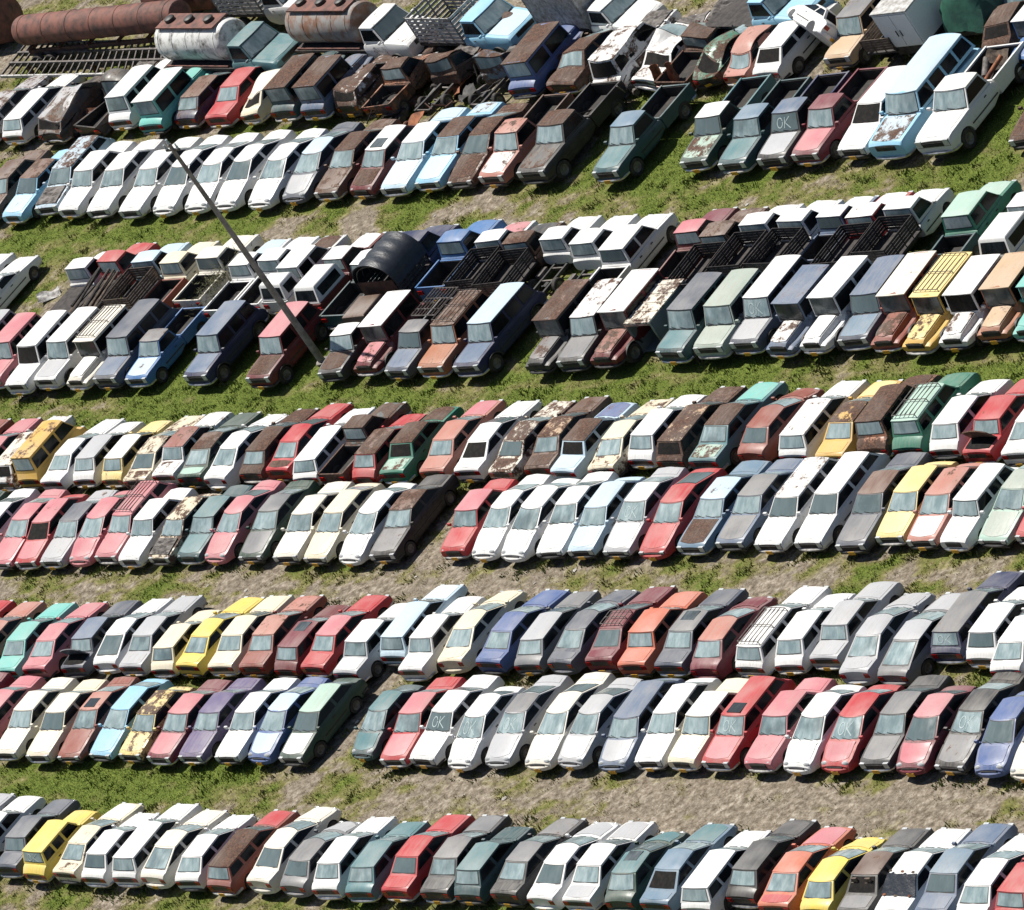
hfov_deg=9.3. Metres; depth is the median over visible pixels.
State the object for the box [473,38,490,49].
door
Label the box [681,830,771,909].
station wagon
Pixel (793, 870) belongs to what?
sedan car
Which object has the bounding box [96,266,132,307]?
timber pole
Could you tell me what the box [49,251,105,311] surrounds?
stake truck
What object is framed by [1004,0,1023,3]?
station wagon
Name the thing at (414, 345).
pickup truck
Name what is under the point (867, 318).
off road car
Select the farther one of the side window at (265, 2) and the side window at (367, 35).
the side window at (265, 2)
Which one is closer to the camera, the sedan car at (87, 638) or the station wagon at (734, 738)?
the station wagon at (734, 738)
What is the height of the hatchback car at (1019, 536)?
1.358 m
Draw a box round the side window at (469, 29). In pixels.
[461,24,481,34]
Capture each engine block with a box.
[394,108,408,122]
[408,95,419,108]
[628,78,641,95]
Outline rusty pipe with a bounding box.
[984,54,1002,79]
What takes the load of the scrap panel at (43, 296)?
on the ground at (878, 808)
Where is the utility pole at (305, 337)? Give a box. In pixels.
[163,139,326,365]
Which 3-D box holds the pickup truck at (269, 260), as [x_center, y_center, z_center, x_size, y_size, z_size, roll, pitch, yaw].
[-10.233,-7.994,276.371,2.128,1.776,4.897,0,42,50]
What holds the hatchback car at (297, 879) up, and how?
on the ground at (878, 808)
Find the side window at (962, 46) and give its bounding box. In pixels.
[952,38,970,59]
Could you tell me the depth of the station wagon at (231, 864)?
235.58 m
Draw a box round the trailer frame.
[0,39,164,77]
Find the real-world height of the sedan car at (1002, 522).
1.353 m
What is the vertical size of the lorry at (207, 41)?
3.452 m
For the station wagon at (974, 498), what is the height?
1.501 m
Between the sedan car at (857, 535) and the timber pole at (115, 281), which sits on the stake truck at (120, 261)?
the timber pole at (115, 281)
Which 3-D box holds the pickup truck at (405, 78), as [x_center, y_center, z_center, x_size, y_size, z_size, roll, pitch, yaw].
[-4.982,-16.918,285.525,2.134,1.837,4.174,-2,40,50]
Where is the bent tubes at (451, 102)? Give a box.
[425,99,463,108]
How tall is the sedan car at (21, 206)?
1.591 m
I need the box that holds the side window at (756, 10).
[749,5,770,15]
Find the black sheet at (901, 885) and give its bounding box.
[881,873,915,896]
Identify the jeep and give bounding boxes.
[66,305,128,391]
[131,67,215,135]
[262,51,348,121]
[291,54,374,120]
[354,290,430,376]
[500,21,592,99]
[525,279,592,373]
[590,268,665,368]
[766,264,830,358]
[800,255,872,355]
[871,251,938,353]
[902,252,972,354]
[939,254,1000,351]
[977,251,1023,344]
[1010,5,1023,69]
[1013,276,1023,341]
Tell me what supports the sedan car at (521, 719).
on the ground at (878, 808)
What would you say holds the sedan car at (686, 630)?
on the ground at (878, 808)
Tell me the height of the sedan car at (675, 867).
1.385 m
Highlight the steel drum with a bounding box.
[981,56,989,77]
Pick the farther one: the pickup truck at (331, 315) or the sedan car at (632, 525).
the pickup truck at (331, 315)
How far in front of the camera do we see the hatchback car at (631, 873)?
218.81 m
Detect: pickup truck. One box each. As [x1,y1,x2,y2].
[73,61,158,136]
[125,306,207,387]
[143,241,222,308]
[172,234,264,308]
[202,238,292,319]
[237,236,320,311]
[259,234,351,314]
[293,232,385,308]
[317,294,383,382]
[317,402,412,484]
[319,231,402,329]
[361,52,438,118]
[384,287,460,380]
[414,44,482,112]
[415,219,507,303]
[468,44,515,108]
[478,92,574,187]
[516,80,629,184]
[527,215,605,293]
[554,214,640,292]
[589,213,679,285]
[592,83,697,183]
[654,0,734,91]
[659,207,739,280]
[679,74,776,172]
[718,76,812,174]
[756,71,851,170]
[791,66,888,166]
[800,195,879,262]
[915,41,1023,155]
[930,179,1022,256]
[978,192,1023,257]
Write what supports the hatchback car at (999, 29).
on the ground at (878, 808)
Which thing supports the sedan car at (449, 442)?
on the ground at (878, 808)
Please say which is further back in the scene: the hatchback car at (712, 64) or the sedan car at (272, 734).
the hatchback car at (712, 64)
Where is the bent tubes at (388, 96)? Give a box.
[382,92,395,101]
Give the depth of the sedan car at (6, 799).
250.91 m
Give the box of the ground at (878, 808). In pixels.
[0,0,1023,909]
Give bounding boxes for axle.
[415,84,441,113]
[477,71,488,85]
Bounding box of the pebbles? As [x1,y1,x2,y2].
[7,69,1016,824]
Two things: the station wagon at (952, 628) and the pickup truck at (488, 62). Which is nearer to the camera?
the station wagon at (952, 628)
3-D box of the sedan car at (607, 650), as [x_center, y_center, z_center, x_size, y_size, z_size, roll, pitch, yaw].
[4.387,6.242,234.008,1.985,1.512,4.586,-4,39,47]
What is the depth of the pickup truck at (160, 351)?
276.36 m
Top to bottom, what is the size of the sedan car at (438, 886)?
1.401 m
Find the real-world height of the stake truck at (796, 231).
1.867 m
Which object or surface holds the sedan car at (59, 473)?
on the ground at (878, 808)
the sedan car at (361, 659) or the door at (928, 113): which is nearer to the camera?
the sedan car at (361, 659)
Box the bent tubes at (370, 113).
[366,94,381,123]
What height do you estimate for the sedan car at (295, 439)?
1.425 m
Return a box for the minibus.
[868,33,981,159]
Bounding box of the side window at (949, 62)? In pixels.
[940,53,957,74]
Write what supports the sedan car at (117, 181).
on the ground at (878, 808)
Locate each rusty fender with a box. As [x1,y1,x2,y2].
[649,64,660,80]
[664,62,679,80]
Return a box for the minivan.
[10,420,87,489]
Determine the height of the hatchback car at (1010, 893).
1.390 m
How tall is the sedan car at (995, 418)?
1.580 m
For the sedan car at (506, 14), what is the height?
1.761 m
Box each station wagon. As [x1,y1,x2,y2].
[0,75,53,140]
[0,415,77,491]
[2,72,87,145]
[22,810,101,883]
[35,135,115,216]
[38,72,103,145]
[94,480,177,564]
[112,803,202,887]
[207,809,300,896]
[292,407,376,486]
[333,55,398,117]
[380,584,469,666]
[598,678,684,773]
[656,386,747,470]
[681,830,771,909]
[701,676,796,771]
[735,585,832,677]
[754,457,839,553]
[778,380,869,458]
[794,451,890,551]
[837,65,905,159]
[854,374,941,459]
[890,372,981,455]
[930,570,1023,664]
[940,463,1019,552]
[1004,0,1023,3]
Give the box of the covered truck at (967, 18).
[939,0,1003,37]
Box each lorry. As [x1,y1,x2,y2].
[154,13,300,71]
[211,0,295,24]
[285,0,438,58]
[403,0,536,52]
[521,0,667,32]
[705,0,834,32]
[869,0,944,56]
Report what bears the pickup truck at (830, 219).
on the ground at (878, 808)
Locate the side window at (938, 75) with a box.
[928,67,944,87]
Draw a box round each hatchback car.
[14,494,89,570]
[69,490,131,566]
[73,422,145,488]
[81,812,160,888]
[89,679,173,762]
[93,597,174,674]
[102,420,174,488]
[118,687,196,763]
[141,809,229,888]
[148,494,221,565]
[151,610,221,678]
[174,71,233,128]
[175,814,257,891]
[239,408,319,483]
[240,67,281,125]
[274,605,350,678]
[278,678,368,766]
[280,821,361,897]
[303,483,384,566]
[312,816,398,899]
[339,483,417,566]
[345,821,430,902]
[350,125,415,199]
[352,414,427,483]
[352,684,425,761]
[448,686,525,772]
[454,826,536,904]
[501,478,581,562]
[514,590,601,675]
[567,477,646,559]
[605,831,690,909]
[628,394,706,469]
[634,678,721,771]
[639,468,727,560]
[690,596,777,679]
[693,24,747,89]
[723,24,776,86]
[726,818,820,909]
[737,388,824,460]
[753,1,841,81]
[775,593,855,675]
[783,685,866,775]
[787,4,836,46]
[800,837,887,909]
[821,684,904,774]
[875,461,959,546]
[878,592,960,686]
[896,685,977,776]
[906,463,982,550]
[929,379,1013,460]
[956,833,1023,909]
[966,586,1023,668]
[974,691,1023,777]
[981,1,1023,48]
[990,607,1023,675]
[995,858,1023,909]
[1015,506,1023,544]
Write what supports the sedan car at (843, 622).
on the ground at (878, 808)
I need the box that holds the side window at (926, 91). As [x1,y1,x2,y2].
[918,82,933,107]
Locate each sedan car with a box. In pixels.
[0,150,53,218]
[0,253,16,271]
[0,255,43,308]
[0,417,43,455]
[0,418,14,434]
[0,488,40,542]
[0,489,70,569]
[0,491,9,500]
[0,600,16,617]
[0,601,46,658]
[0,602,78,680]
[0,672,14,688]
[0,676,46,738]
[0,677,79,760]
[0,793,16,810]
[0,796,47,856]
[0,799,82,878]
[2,149,67,224]
[22,601,110,679]
[26,679,109,763]
[40,418,126,490]
[40,490,119,569]
[53,802,146,884]
[57,676,140,763]
[58,141,137,219]
[60,600,143,678]
[86,139,168,219]
[118,137,203,219]
[119,488,198,568]
[119,595,207,676]
[123,414,205,489]
[146,679,233,765]
[152,412,234,485]
[153,135,232,217]
[176,596,265,677]
[177,411,263,488]
[177,485,254,564]
[178,678,266,765]
[185,133,263,215]
[204,414,288,490]
[205,66,264,128]
[205,480,286,565]
[208,595,295,676]
[214,129,296,212]
[214,677,301,765]
[238,480,320,564]
[239,594,328,677]
[247,806,341,893]
[248,128,329,210]
[248,676,331,765]
[266,402,354,481]
[272,481,355,565]
[283,122,365,205]
[301,594,394,677]
[314,119,401,201]
[333,603,406,681]
[369,474,460,563]
[379,406,464,484]
[379,677,466,768]
[380,107,470,197]
[381,813,475,902]
[398,596,486,681]
[409,675,505,768]
[415,102,505,192]
[418,32,451,54]
[419,399,507,478]
[420,814,513,903]
[437,590,527,673]
[441,478,518,560]
[447,103,531,189]
[454,400,543,482]
[472,474,554,562]
[476,589,571,675]
[485,675,573,768]
[488,400,577,481]
[490,817,589,907]
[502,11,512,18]
[524,395,612,475]
[525,672,615,771]
[527,822,621,909]
[536,471,618,559]
[546,29,612,94]
[547,589,640,674]
[550,402,639,479]
[558,677,643,770]
[562,820,660,909]
[585,585,678,672]
[588,398,675,477]
[603,467,689,559]
[617,591,707,677]
[631,10,710,91]
[640,822,739,909]
[654,588,748,677]
[668,678,748,772]
[676,460,772,555]
[688,381,790,469]
[715,458,803,551]
[744,677,837,772]
[758,826,857,909]
[810,581,904,670]
[815,379,903,458]
[835,452,933,554]
[837,827,933,909]
[839,592,935,685]
[859,675,955,773]
[875,827,972,909]
[915,822,1018,909]
[934,672,1023,774]
[962,379,1023,462]
[978,465,1023,547]
[1001,409,1023,466]
[1008,106,1023,150]
[1010,736,1023,782]
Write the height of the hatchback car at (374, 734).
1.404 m
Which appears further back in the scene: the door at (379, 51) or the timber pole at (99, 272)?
the door at (379, 51)
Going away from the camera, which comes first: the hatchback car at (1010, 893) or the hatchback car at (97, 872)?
the hatchback car at (1010, 893)
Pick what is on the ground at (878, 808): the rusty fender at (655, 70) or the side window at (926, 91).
the rusty fender at (655, 70)
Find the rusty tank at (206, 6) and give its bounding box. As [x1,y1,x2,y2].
[140,0,221,12]
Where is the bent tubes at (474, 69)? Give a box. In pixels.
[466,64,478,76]
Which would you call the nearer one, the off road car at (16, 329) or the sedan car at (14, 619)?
the sedan car at (14, 619)
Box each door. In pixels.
[272,8,285,23]
[371,44,388,55]
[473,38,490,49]
[873,16,906,46]
[889,14,923,44]
[922,102,932,119]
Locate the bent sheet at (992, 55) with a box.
[985,48,1008,65]
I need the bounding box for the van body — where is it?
[623,278,685,353]
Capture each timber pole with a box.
[69,269,101,312]
[70,267,98,306]
[71,267,100,313]
[82,268,108,306]
[85,269,109,306]
[88,269,114,306]
[93,271,118,306]
[93,273,114,304]
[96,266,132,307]
[101,254,136,299]
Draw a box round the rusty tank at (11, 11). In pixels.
[0,0,22,43]
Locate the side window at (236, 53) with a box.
[228,48,248,58]
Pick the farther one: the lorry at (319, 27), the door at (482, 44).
the lorry at (319, 27)
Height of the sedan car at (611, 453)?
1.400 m
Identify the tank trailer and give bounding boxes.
[11,0,191,71]
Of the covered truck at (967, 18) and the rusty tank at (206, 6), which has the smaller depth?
the covered truck at (967, 18)
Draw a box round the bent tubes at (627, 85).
[616,75,631,92]
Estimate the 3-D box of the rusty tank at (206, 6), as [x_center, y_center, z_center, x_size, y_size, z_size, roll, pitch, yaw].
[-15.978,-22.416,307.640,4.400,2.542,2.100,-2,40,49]
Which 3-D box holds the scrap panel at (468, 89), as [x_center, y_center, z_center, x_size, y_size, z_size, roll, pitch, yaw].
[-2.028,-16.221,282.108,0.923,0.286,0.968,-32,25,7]
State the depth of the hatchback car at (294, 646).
246.62 m
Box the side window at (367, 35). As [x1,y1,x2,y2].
[360,31,379,40]
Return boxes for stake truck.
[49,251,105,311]
[78,242,160,309]
[101,242,191,310]
[352,224,462,302]
[443,220,538,296]
[471,221,566,295]
[667,206,770,288]
[706,203,806,275]
[742,199,844,271]
[809,190,914,267]
[850,188,954,262]
[859,22,915,61]
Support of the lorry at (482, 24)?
on the ground at (878, 808)
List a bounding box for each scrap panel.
[36,286,60,302]
[85,108,94,114]
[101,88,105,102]
[408,111,423,124]
[453,73,471,99]
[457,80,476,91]
[458,83,475,102]
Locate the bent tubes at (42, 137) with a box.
[35,132,49,142]
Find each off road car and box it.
[0,309,15,330]
[0,312,41,388]
[4,310,70,395]
[33,307,100,390]
[92,299,179,390]
[104,58,170,130]
[183,300,269,385]
[245,301,328,389]
[417,289,489,378]
[452,282,547,376]
[556,278,622,371]
[588,9,681,87]
[655,272,726,364]
[693,268,762,359]
[729,255,810,355]
[823,0,881,69]
[837,255,904,350]
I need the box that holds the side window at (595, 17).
[589,13,608,23]
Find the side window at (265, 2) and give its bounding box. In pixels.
[262,0,279,4]
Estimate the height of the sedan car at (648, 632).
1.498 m

